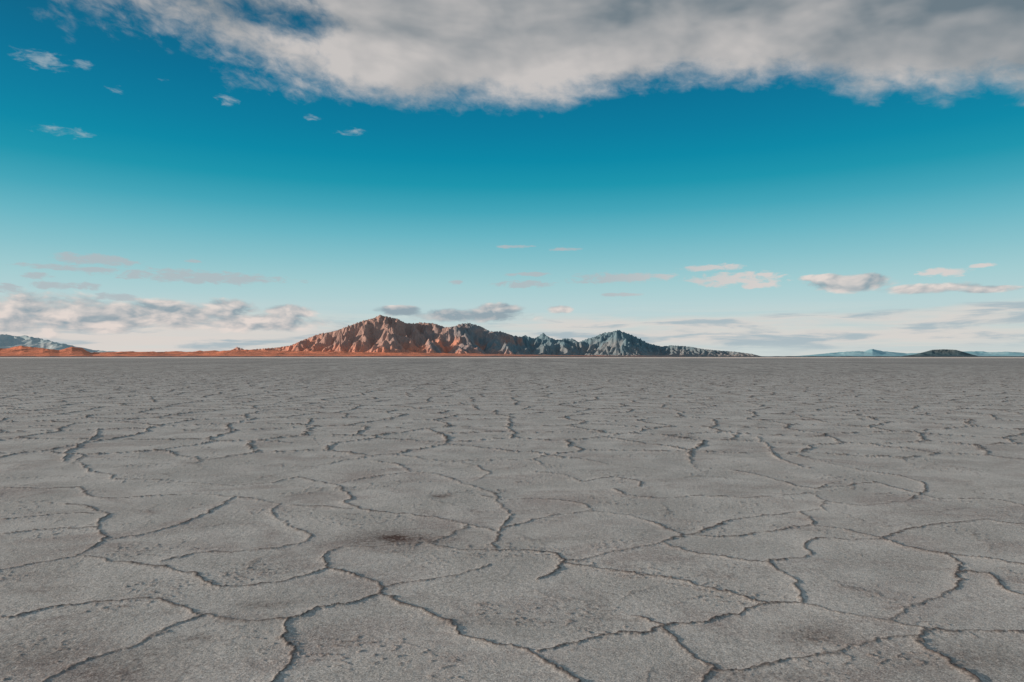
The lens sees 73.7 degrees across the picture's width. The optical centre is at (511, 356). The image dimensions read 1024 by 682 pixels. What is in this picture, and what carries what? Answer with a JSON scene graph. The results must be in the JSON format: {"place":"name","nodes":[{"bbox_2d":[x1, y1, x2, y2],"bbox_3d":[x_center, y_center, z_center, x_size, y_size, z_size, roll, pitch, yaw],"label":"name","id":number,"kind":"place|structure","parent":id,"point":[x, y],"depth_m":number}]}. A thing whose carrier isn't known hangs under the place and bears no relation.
{"place":"outdoors","nodes":[
{"label":"outdoors","id":0,"kind":"place"},
{"bbox_2d":[0,334,113,352],"bbox_3d":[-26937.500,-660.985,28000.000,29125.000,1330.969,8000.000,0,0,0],"label":"mountain","id":1,"kind":"structure","parent":0,"point":[8,341],"depth_m":27674.03},
{"bbox_2d":[0,346,600,355],"bbox_3d":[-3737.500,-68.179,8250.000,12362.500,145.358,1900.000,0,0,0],"label":"hill","id":2,"kind":"structure","parent":0,"point":[33,351],"depth_m":7986.57},
{"bbox_2d":[233,315,757,355],"bbox_3d":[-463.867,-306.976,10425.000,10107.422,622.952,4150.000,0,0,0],"label":"mountain","id":3,"kind":"structure","parent":0,"point":[381,333],"depth_m":9728.46},
{"bbox_2d":[0,357,1023,681],"bbox_3d":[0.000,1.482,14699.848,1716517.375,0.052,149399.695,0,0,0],"label":"ground","id":4,"kind":"structure","parent":0,"point":[510,519],"depth_m":6.30},
{"bbox_2d":[0,356,1023,356],"bbox_3d":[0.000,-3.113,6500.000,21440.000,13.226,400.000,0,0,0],"label":"shore","id":5,"kind":"structure","parent":0,"point":[511,356],"depth_m":6418.78},
{"bbox_2d":[0,0,1023,355],"label":"sky","id":6,"kind":"structure","parent":0,"point":[756,177]},
{"bbox_2d":[803,349,1023,355],"bbox_3d":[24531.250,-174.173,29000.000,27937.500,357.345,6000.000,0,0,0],"label":"mountain","id":7,"kind":"structure","parent":0,"point":[871,352],"depth_m":28106.84},
{"bbox_2d":[906,349,975,355],"bbox_3d":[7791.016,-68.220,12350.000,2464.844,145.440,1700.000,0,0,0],"label":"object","id":8,"kind":"structure","parent":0,"point":[943,352],"depth_m":12150.66}
]}

